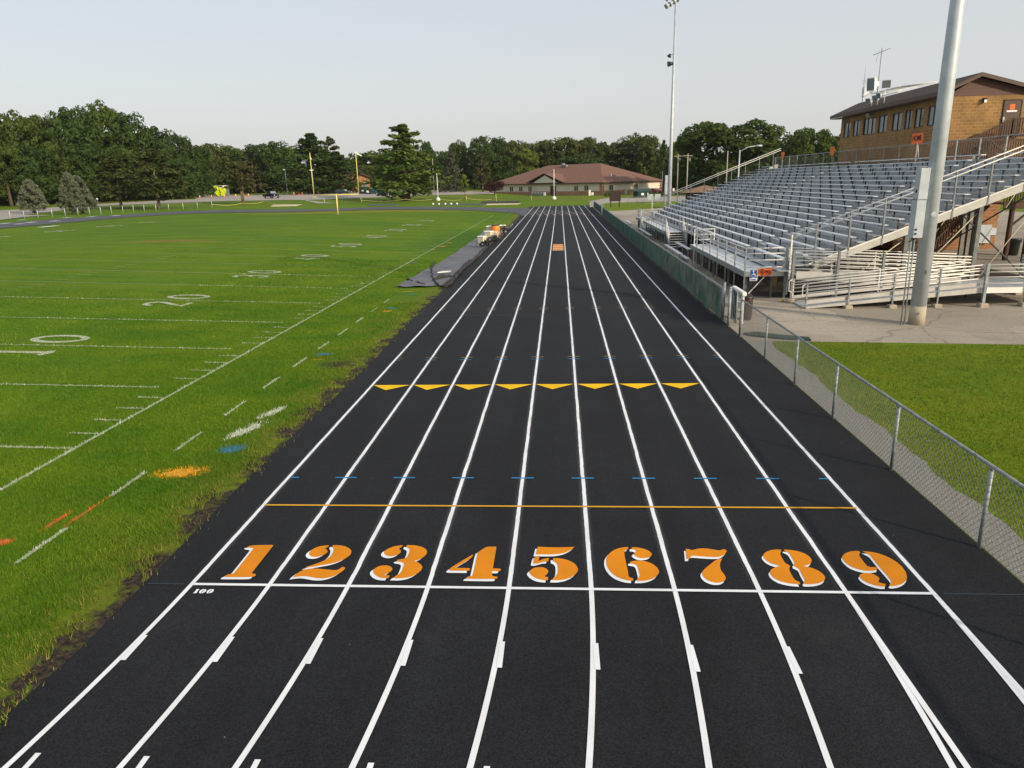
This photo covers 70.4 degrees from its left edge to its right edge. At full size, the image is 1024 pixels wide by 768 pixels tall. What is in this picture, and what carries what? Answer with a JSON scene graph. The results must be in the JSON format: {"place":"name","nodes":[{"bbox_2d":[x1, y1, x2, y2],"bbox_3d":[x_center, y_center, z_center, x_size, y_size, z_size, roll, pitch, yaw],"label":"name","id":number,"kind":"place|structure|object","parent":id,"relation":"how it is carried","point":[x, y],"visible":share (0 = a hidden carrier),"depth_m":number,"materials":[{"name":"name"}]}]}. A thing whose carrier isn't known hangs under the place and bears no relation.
{"place":"outdoors","nodes":[
{"label":"outdoors","id":0,"kind":"place"},
{"bbox_2d":[0,188,493,218],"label":"car park","id":1,"kind":"structure","parent":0,"point":[205,198],"depth_m":197.01,"materials":[{"name":"grey asphalt"}]},
{"bbox_2d":[0,205,1023,767],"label":"running track","id":2,"kind":"structure","parent":0,"point":[566,487],"depth_m":9.66,"materials":[{"name":"black rubber"}]},
{"bbox_2d":[602,207,722,318],"bbox_3d":[10.158,-13.563,64.136,0.222,1.214,77.736,0,16,4],"label":"screened fence","id":3,"kind":"object","parent":2,"relation":"on","point":[704,290],"visible":1,"depth_m":36.23,"materials":[{"name":"fabric"}]},
{"bbox_2d":[738,294,1023,578],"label":"chain link fence","id":4,"kind":"object","parent":2,"relation":"on","point":[986,501],"visible":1,"depth_m":12.87,"materials":[{"name":"metal"}]},
{"bbox_2d":[0,185,1023,726],"bbox_3d":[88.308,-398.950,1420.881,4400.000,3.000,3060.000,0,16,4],"label":"ground","id":5,"kind":"structure","parent":0,"point":[114,259],"depth_m":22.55,"materials":[{"name":"green plant"}]},
{"bbox_2d":[0,140,29,206],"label":"walnut tree","id":6,"kind":"object","parent":5,"relation":"on","point":[8,151],"visible":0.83,"depth_m":185.45,"materials":[{"name":"green plant"}]},
{"bbox_2d":[0,109,43,201],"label":"walnut tree","id":7,"kind":"object","parent":5,"relation":"on","point":[21,127],"visible":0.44,"depth_m":189.98,"materials":[{"name":"green plant"}]},
{"bbox_2d":[16,179,48,212],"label":"juniper tree","id":8,"kind":"object","parent":5,"relation":"on","point":[31,196],"visible":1,"depth_m":144.03,"materials":[{"name":"green plant"}]},
{"bbox_2d":[11,145,61,202],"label":"shade tree","id":9,"kind":"object","parent":5,"relation":"on","point":[34,160],"visible":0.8,"depth_m":187.71,"materials":[{"name":"green plant"}]},
{"bbox_2d":[17,114,61,202],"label":"elm tree","id":10,"kind":"object","parent":5,"relation":"on","point":[40,123],"visible":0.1,"depth_m":195.25,"materials":[{"name":"green plant"}]},
{"bbox_2d":[38,137,82,202],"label":"walnut tree","id":11,"kind":"object","parent":5,"relation":"on","point":[53,149],"visible":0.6,"depth_m":190.42,"materials":[{"name":"green plant"}]},
{"bbox_2d":[37,106,102,179],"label":"oak tree","id":12,"kind":"object","parent":5,"relation":"on","point":[68,122],"visible":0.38,"depth_m":193.49,"materials":[{"name":"green plant"}]},
{"bbox_2d":[55,172,86,213],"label":"juniper tree","id":13,"kind":"object","parent":5,"relation":"on","point":[65,178],"visible":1,"depth_m":131.89,"materials":[{"name":"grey plant"}]},
{"bbox_2d":[67,175,97,213],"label":"juniper tree","id":14,"kind":"object","parent":5,"relation":"on","point":[87,196],"visible":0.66,"depth_m":134.21,"materials":[{"name":"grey plant"}]},
{"bbox_2d":[65,141,120,201],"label":"shade tree","id":15,"kind":"object","parent":5,"relation":"on","point":[84,154],"visible":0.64,"depth_m":191.99,"materials":[{"name":"green plant"}]},
{"bbox_2d":[71,99,117,200],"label":"walnut tree","id":16,"kind":"object","parent":5,"relation":"on","point":[98,118],"visible":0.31,"depth_m":199.85,"materials":[{"name":"green plant"}]},
{"bbox_2d":[4,201,212,218],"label":"field fence","id":17,"kind":"object","parent":5,"relation":"on","point":[100,209],"visible":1,"depth_m":129.84,"materials":[{"name":"metal"}]},
{"bbox_2d":[0,171,224,204],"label":"undergrowth","id":18,"kind":"object","parent":5,"relation":"on","point":[4,201],"visible":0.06,"depth_m":216.93,"materials":[{"name":"green plant"}]},
{"bbox_2d":[88,156,144,208],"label":"red pine tree","id":19,"kind":"object","parent":5,"relation":"on","point":[104,187],"visible":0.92,"depth_m":156.26,"materials":[{"name":"green plant"}]},
{"bbox_2d":[96,143,148,200],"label":"walnut tree","id":20,"kind":"object","parent":5,"relation":"on","point":[127,154],"visible":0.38,"depth_m":197.30,"materials":[{"name":"green plant"}]},
{"bbox_2d":[101,112,153,194],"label":"oak tree","id":21,"kind":"object","parent":5,"relation":"on","point":[123,127],"visible":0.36,"depth_m":201.00,"materials":[{"name":"green plant"}]},
{"bbox_2d":[122,148,187,208],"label":"red pine tree","id":22,"kind":"object","parent":5,"relation":"on","point":[161,170],"visible":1,"depth_m":149.13,"materials":[{"name":"green plant"}]},
{"bbox_2d":[133,125,177,160],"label":"shade tree","id":23,"kind":"object","parent":5,"relation":"on","point":[161,143],"visible":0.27,"depth_m":207.08,"materials":[{"name":"green plant"}]},
{"bbox_2d":[133,153,182,195],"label":"shade tree","id":24,"kind":"object","parent":5,"relation":"on","point":[157,164],"visible":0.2,"depth_m":201.54,"materials":[{"name":"green plant"}]},
{"bbox_2d":[167,134,203,184],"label":"oak tree","id":25,"kind":"object","parent":5,"relation":"on","point":[184,149],"visible":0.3,"depth_m":215.51,"materials":[{"name":"green plant"}]},
{"bbox_2d":[168,157,205,198],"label":"shade tree","id":26,"kind":"object","parent":5,"relation":"on","point":[193,178],"visible":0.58,"depth_m":207.94,"materials":[{"name":"green plant"}]},
{"bbox_2d":[188,145,218,195],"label":"shade tree","id":27,"kind":"object","parent":5,"relation":"on","point":[206,159],"visible":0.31,"depth_m":224.18,"materials":[{"name":"green plant"}]},
{"bbox_2d":[200,143,236,185],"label":"elm tree","id":28,"kind":"object","parent":5,"relation":"on","point":[215,154],"visible":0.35,"depth_m":279.03,"materials":[{"name":"green plant"}]},
{"bbox_2d":[213,145,251,193],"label":"walnut tree","id":29,"kind":"object","parent":5,"relation":"on","point":[236,151],"visible":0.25,"depth_m":282.53,"materials":[{"name":"green plant"}]},
{"bbox_2d":[223,161,263,203],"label":"forked pine tree","id":30,"kind":"object","parent":5,"relation":"on","point":[236,177],"visible":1,"depth_m":164.80,"materials":[{"name":"green plant"}]},
{"bbox_2d":[230,144,269,192],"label":"oak tree","id":31,"kind":"object","parent":5,"relation":"on","point":[250,149],"visible":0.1,"depth_m":282.98,"materials":[{"name":"green plant"}]},
{"bbox_2d":[236,159,271,193],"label":"browning pine tree","id":32,"kind":"object","parent":5,"relation":"on","point":[257,179],"visible":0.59,"depth_m":274.83,"materials":[{"name":"green plant"}]},
{"bbox_2d":[0,214,508,562],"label":"field marking","id":33,"kind":"object","parent":5,"relation":"on","point":[81,444],"visible":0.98,"depth_m":24.34,"materials":[{"name":"white paint"}]},
{"bbox_2d":[255,166,288,190],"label":"red pine tree","id":34,"kind":"object","parent":5,"relation":"on","point":[278,187],"visible":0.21,"depth_m":278.16,"materials":[{"name":"green plant"}]},
{"bbox_2d":[252,141,294,192],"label":"oak tree","id":35,"kind":"object","parent":5,"relation":"on","point":[273,161],"visible":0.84,"depth_m":275.03,"materials":[{"name":"green plant"}]},
{"bbox_2d":[278,133,342,193],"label":"dark pine tree","id":36,"kind":"object","parent":5,"relation":"on","point":[306,147],"visible":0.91,"depth_m":221.60,"materials":[{"name":"green plant"}]},
{"bbox_2d":[318,136,346,192],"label":"browning pine tree","id":37,"kind":"object","parent":5,"relation":"on","point":[329,141],"visible":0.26,"depth_m":232.51,"materials":[{"name":"green plant"}]},
{"bbox_2d":[309,151,361,214],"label":"goal post","id":38,"kind":"object","parent":5,"relation":"on","point":[337,194],"visible":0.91,"depth_m":112.19,"materials":[{"name":"metal"}]},
{"bbox_2d":[314,151,366,192],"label":"dark pine tree","id":39,"kind":"object","parent":5,"relation":"on","point":[349,182],"visible":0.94,"depth_m":222.22,"materials":[{"name":"green plant"}]},
{"bbox_2d":[345,156,371,171],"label":"walnut tree","id":40,"kind":"object","parent":5,"relation":"on","point":[353,161],"visible":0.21,"depth_m":306.57,"materials":[{"name":"green plant"}]},
{"bbox_2d":[352,165,374,182],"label":"elm tree","id":41,"kind":"object","parent":5,"relation":"on","point":[364,169],"visible":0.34,"depth_m":280.92,"materials":[{"name":"green plant"}]},
{"bbox_2d":[354,150,383,188],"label":"walnut tree","id":42,"kind":"object","parent":5,"relation":"on","point":[364,157],"visible":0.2,"depth_m":306.37,"materials":[{"name":"green plant"}]},
{"bbox_2d":[355,123,454,200],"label":"white pine tree","id":43,"kind":"object","parent":5,"relation":"on","point":[403,148],"visible":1,"depth_m":174.30,"materials":[{"name":"green plant"}]},
{"bbox_2d":[416,141,437,187],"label":"oak tree","id":44,"kind":"object","parent":5,"relation":"on","point":[427,146],"visible":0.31,"depth_m":245.62,"materials":[{"name":"green plant"}]},
{"bbox_2d":[205,164,672,194],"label":"hedge growth","id":45,"kind":"object","parent":5,"relation":"on","point":[473,185],"visible":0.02,"depth_m":295.03,"materials":[{"name":"green plant"}]},
{"bbox_2d":[433,151,448,186],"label":"oak tree","id":46,"kind":"object","parent":5,"relation":"on","point":[440,162],"visible":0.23,"depth_m":283.90,"materials":[{"name":"green plant"}]},
{"bbox_2d":[438,147,463,191],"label":"spruce tree","id":47,"kind":"object","parent":5,"relation":"on","point":[451,162],"visible":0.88,"depth_m":242.63,"materials":[{"name":"green plant"}]},
{"bbox_2d":[398,227,508,286],"bbox_3d":[-2.949,-11.258,59.013,2.835,0.136,46.192,0,16,4],"label":"ground tarp","id":48,"kind":"object","parent":5,"relation":"on","point":[455,262],"visible":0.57,"depth_m":45.01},
{"bbox_2d":[444,250,482,286],"bbox_3d":[-2.804,-7.439,45.380,0.319,0.228,18.544,0,16,3],"label":"tarp fold","id":49,"kind":"object","parent":48,"relation":"on","point":[460,271],"visible":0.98,"depth_m":42.47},
{"bbox_2d":[447,140,467,176],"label":"walnut tree","id":50,"kind":"object","parent":5,"relation":"on","point":[458,152],"visible":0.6,"depth_m":292.33,"materials":[{"name":"green plant"}]},
{"bbox_2d":[463,135,496,188],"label":"oak tree","id":51,"kind":"object","parent":5,"relation":"on","point":[485,149],"visible":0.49,"depth_m":288.32,"materials":[{"name":"green plant"}]},
{"bbox_2d":[472,153,491,191],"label":"browning pine tree","id":52,"kind":"object","parent":5,"relation":"on","point":[479,170],"visible":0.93,"depth_m":250.42,"materials":[{"name":"green plant"}]},
{"bbox_2d":[471,153,516,184],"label":"shade tree","id":53,"kind":"object","parent":5,"relation":"on","point":[500,170],"visible":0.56,"depth_m":279.81,"materials":[{"name":"green plant"}]},
{"bbox_2d":[484,181,504,194],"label":"plum tree","id":54,"kind":"object","parent":5,"relation":"on","point":[495,186],"visible":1,"depth_m":226.95,"materials":[{"name":"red plant"}]},
{"bbox_2d":[489,136,512,172],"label":"oak tree","id":55,"kind":"object","parent":5,"relation":"on","point":[499,143],"visible":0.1,"depth_m":291.21,"materials":[{"name":"green plant"}]},
{"bbox_2d":[499,140,532,173],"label":"elm tree","id":56,"kind":"object","parent":5,"relation":"on","point":[512,148],"visible":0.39,"depth_m":288.13,"materials":[{"name":"green plant"}]},
{"bbox_2d":[513,148,539,174],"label":"ash tree","id":57,"kind":"object","parent":5,"relation":"on","point":[529,156],"visible":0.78,"depth_m":284.96,"materials":[{"name":"green plant"}]},
{"bbox_2d":[35,149,1023,192],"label":"wood","id":58,"kind":"object","parent":5,"relation":"on","point":[350,155],"visible":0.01,"depth_m":344.66,"materials":[{"name":"green plant"}]},
{"bbox_2d":[527,140,555,168],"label":"elm tree","id":59,"kind":"object","parent":5,"relation":"on","point":[538,149],"visible":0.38,"depth_m":289.92,"materials":[{"name":"green plant"}]},
{"bbox_2d":[538,137,584,167],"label":"elm tree","id":60,"kind":"object","parent":5,"relation":"on","point":[558,145],"visible":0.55,"depth_m":287.46,"materials":[{"name":"green plant"}]},
{"bbox_2d":[486,163,661,195],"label":"office building","id":61,"kind":"structure","parent":5,"relation":"on","point":[583,179],"depth_m":231.78,"materials":[{"name":"beige"}]},
{"bbox_2d":[556,152,606,164],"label":"shade tree","id":62,"kind":"object","parent":5,"relation":"on","point":[579,158],"visible":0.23,"depth_m":277.09,"materials":[{"name":"green plant"}]},
{"bbox_2d":[573,137,599,163],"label":"elm tree","id":63,"kind":"object","parent":5,"relation":"on","point":[587,144],"visible":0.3,"depth_m":287.94,"materials":[{"name":"green plant"}]},
{"bbox_2d":[587,141,613,164],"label":"oak tree","id":64,"kind":"object","parent":5,"relation":"on","point":[601,147],"visible":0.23,"depth_m":287.03,"materials":[{"name":"green plant"}]},
{"bbox_2d":[603,142,625,166],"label":"elm tree","id":65,"kind":"object","parent":5,"relation":"on","point":[612,147],"visible":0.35,"depth_m":287.01,"materials":[{"name":"green plant"}]},
{"bbox_2d":[609,148,639,172],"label":"browning pine tree","id":66,"kind":"object","parent":5,"relation":"on","point":[623,159],"visible":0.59,"depth_m":281.59,"materials":[{"name":"green plant"}]},
{"bbox_2d":[614,132,648,171],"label":"walnut tree","id":67,"kind":"object","parent":5,"relation":"on","point":[628,145],"visible":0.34,"depth_m":284.28,"materials":[{"name":"green plant"}]},
{"bbox_2d":[631,134,661,177],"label":"elm tree","id":68,"kind":"object","parent":5,"relation":"on","point":[646,147],"visible":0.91,"depth_m":278.53,"materials":[{"name":"green plant"}]},
{"bbox_2d":[654,140,668,189],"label":"dark pine tree","id":69,"kind":"object","parent":5,"relation":"on","point":[664,153],"visible":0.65,"depth_m":252.38,"materials":[{"name":"green plant"}]},
{"bbox_2d":[659,154,674,192],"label":"spruce tree","id":70,"kind":"object","parent":5,"relation":"on","point":[666,168],"visible":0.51,"depth_m":225.57,"materials":[{"name":"green plant"}]},
{"bbox_2d":[672,131,701,193],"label":"maple tree","id":71,"kind":"object","parent":5,"relation":"on","point":[688,149],"visible":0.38,"depth_m":206.93,"materials":[{"name":"green plant"}]},
{"bbox_2d":[674,118,790,184],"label":"maple tree","id":72,"kind":"object","parent":5,"relation":"on","point":[710,135],"visible":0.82,"depth_m":194.13,"materials":[{"name":"green plant"}]},
{"bbox_2d":[672,155,836,192],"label":"shrubs","id":73,"kind":"object","parent":5,"relation":"on","point":[699,179],"visible":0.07,"depth_m":197.54,"materials":[{"name":"green plant"}]},
{"bbox_2d":[751,134,781,184],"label":"maple tree","id":74,"kind":"object","parent":5,"relation":"on","point":[774,137],"visible":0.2,"depth_m":193.17,"materials":[{"name":"green plant"}]},
{"bbox_2d":[775,127,835,176],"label":"maple tree","id":75,"kind":"object","parent":5,"relation":"on","point":[801,142],"visible":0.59,"depth_m":165.57,"materials":[{"name":"green plant"}]},
{"bbox_2d":[820,133,840,165],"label":"maple tree","id":76,"kind":"object","parent":5,"relation":"on","point":[836,142],"visible":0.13,"depth_m":169.22,"materials":[{"name":"green plant"}]},
{"bbox_2d":[746,340,1023,582],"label":"gravel strip","id":77,"kind":"object","parent":5,"relation":"on","point":[989,516],"visible":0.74,"depth_m":12.70,"materials":[{"name":"grey gravel"}]},
{"bbox_2d":[0,0,1023,180],"label":"sky","id":78,"kind":"structure","parent":0,"point":[235,73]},
{"bbox_2d":[589,195,750,206],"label":"service road","id":79,"kind":"structure","parent":0,"point":[640,199],"depth_m":162.85,"materials":[{"name":"grey concrete"}]},
{"bbox_2d":[744,331,810,340],"bbox_3d":[8.704,-1.563,23.817,2.178,0.054,0.624,10,19,36],"label":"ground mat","id":80,"kind":"object","parent":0,"point":[788,336],"visible":0.7,"depth_m":23.71,"materials":[{"name":"grey concrete"}]},
{"bbox_2d":[595,203,1023,344],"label":"concrete apron","id":81,"kind":"object","parent":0,"point":[958,319],"visible":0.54,"depth_m":26.67,"materials":[{"name":"beige concrete"}]},
{"bbox_2d":[664,0,678,209],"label":"light pole","id":82,"kind":"object","parent":81,"relation":"on","point":[668,179],"visible":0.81,"depth_m":86.96,"materials":[{"name":"metal"}]},
{"bbox_2d":[663,217,687,249],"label":"metal stairs","id":83,"kind":"structure","parent":81,"relation":"on","point":[668,234],"depth_m":53.98,"materials":[{"name":"metal"}]},
{"bbox_2d":[680,185,723,201],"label":"ticket hut","id":84,"kind":"object","parent":81,"relation":"on","point":[697,190],"visible":0.18,"depth_m":118.10,"materials":[{"name":"grey"}]},
{"bbox_2d":[721,282,725,319],"bbox_3d":[7.790,-3.046,26.698,0.112,1.400,0.112,0,16,4],"label":"gate post","id":85,"kind":"object","parent":81,"relation":"on","point":[723,299],"visible":1,"depth_m":26.66,"materials":[{"name":"metal"}]},
{"bbox_2d":[731,287,738,322],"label":"open gate","id":86,"kind":"structure","parent":85,"relation":"attached to","point":[735,296],"depth_m":26.07,"materials":[{"name":"metal"}]},
{"bbox_2d":[690,229,788,297],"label":"viewing platform","id":87,"kind":"structure","parent":81,"relation":"on","point":[735,263],"depth_m":34.23,"materials":[{"name":"metal"}]},
{"bbox_2d":[740,293,753,319],"bbox_3d":[8.633,-2.844,26.700,0.500,0.970,0.500,0,16,4],"label":"waste bin","id":88,"kind":"object","parent":81,"relation":"on","point":[749,298],"visible":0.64,"depth_m":26.50,"materials":[{"name":"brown metal"}]},
{"bbox_2d":[783,247,1023,308],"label":"access ramp","id":89,"kind":"structure","parent":81,"relation":"on","point":[941,285],"depth_m":29.35,"materials":[{"name":"metal"}]},
{"bbox_2d":[805,72,1023,249],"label":"press box","id":90,"kind":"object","parent":81,"relation":"on","point":[983,102],"visible":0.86,"depth_m":48.79,"materials":[{"name":"brown brick"}]},
{"bbox_2d":[863,117,875,134],"bbox_3d":[28.724,-20.660,58.145,0.100,1.260,2.420,0,16,4],"label":"window","id":91,"kind":"structure","parent":90,"relation":"in","point":[869,124],"depth_m":58.27,"materials":[{"name":"grey glass"}]},
{"bbox_2d":[878,115,887,132],"bbox_3d":[28.565,-19.972,55.721,0.100,1.260,1.570,0,16,4],"label":"window","id":92,"kind":"structure","parent":90,"relation":"in","point":[883,119],"depth_m":55.85,"materials":[{"name":"grey glass"}]},
{"bbox_2d":[892,112,902,130],"bbox_3d":[28.411,-19.305,53.368,0.100,1.260,1.570,0,16,4],"label":"window","id":93,"kind":"structure","parent":90,"relation":"in","point":[897,117],"depth_m":53.45,"materials":[{"name":"grey glass"}]},
{"bbox_2d":[862,77,937,105],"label":"roof speakers","id":94,"kind":"object","parent":90,"relation":"on","point":[872,83],"visible":1,"depth_m":54.79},
{"bbox_2d":[914,107,924,127],"bbox_3d":[28.194,-18.368,50.065,0.100,1.260,1.290,0,16,4],"label":"window","id":95,"kind":"structure","parent":90,"relation":"in","point":[919,112],"depth_m":50.17,"materials":[{"name":"grey glass"}]},
{"bbox_2d":[927,105,935,125],"bbox_3d":[28.072,-17.841,48.207,0.100,1.260,1.420,0,16,4],"label":"window","id":96,"kind":"structure","parent":90,"relation":"in","point":[931,116],"depth_m":48.56,"materials":[{"name":"grey glass"}]},
{"bbox_2d":[978,225,996,246],"bbox_3d":[31.088,-9.694,47.872,1.564,1.578,0.260,0,16,4],"label":"electric cupboard","id":97,"kind":"object","parent":90,"relation":"attached to","point":[985,229],"visible":0.5,"depth_m":47.68,"materials":[{"name":"white paint"}]},
{"bbox_2d":[1000,99,1022,134],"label":"door","id":98,"kind":"structure","parent":90,"relation":"in","point":[1012,108],"depth_m":45.76,"materials":[{"name":"brown"}]},
{"bbox_2d":[900,0,965,325],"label":"light pole","id":99,"kind":"object","parent":81,"relation":"on","point":[924,213],"visible":1,"depth_m":23.83,"materials":[{"name":"metal"}]},
{"bbox_2d":[924,117,1023,260],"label":"metal staircase","id":100,"kind":"structure","parent":81,"relation":"on","point":[942,235],"depth_m":43.64,"materials":[{"name":"silver metal"}]},
{"bbox_2d":[1008,238,1022,255],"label":"rubbish bin","id":101,"kind":"object","parent":81,"relation":"on","point":[1014,246],"visible":0.73,"depth_m":43.96,"materials":[{"name":"black plastic"}]},
{"bbox_2d":[643,227,1018,296],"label":"bare ground","id":102,"kind":"structure","parent":0,"point":[738,279],"depth_m":38.23,"materials":[{"name":"grey concrete"}]},
{"bbox_2d":[636,207,707,262],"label":"front walkway","id":103,"kind":"structure","parent":102,"relation":"on","point":[656,225],"depth_m":58.67,"materials":[{"name":"metal"}]},
{"bbox_2d":[649,133,1023,296],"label":"bleachers","id":104,"kind":"object","parent":102,"relation":"on","point":[731,210],"visible":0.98,"depth_m":38.37,"materials":[{"name":"metal"}]},
{"bbox_2d":[772,340,1023,543],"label":"verge grass","id":105,"kind":"structure","parent":0,"point":[926,402],"depth_m":17.17,"materials":[{"name":"green plant"}]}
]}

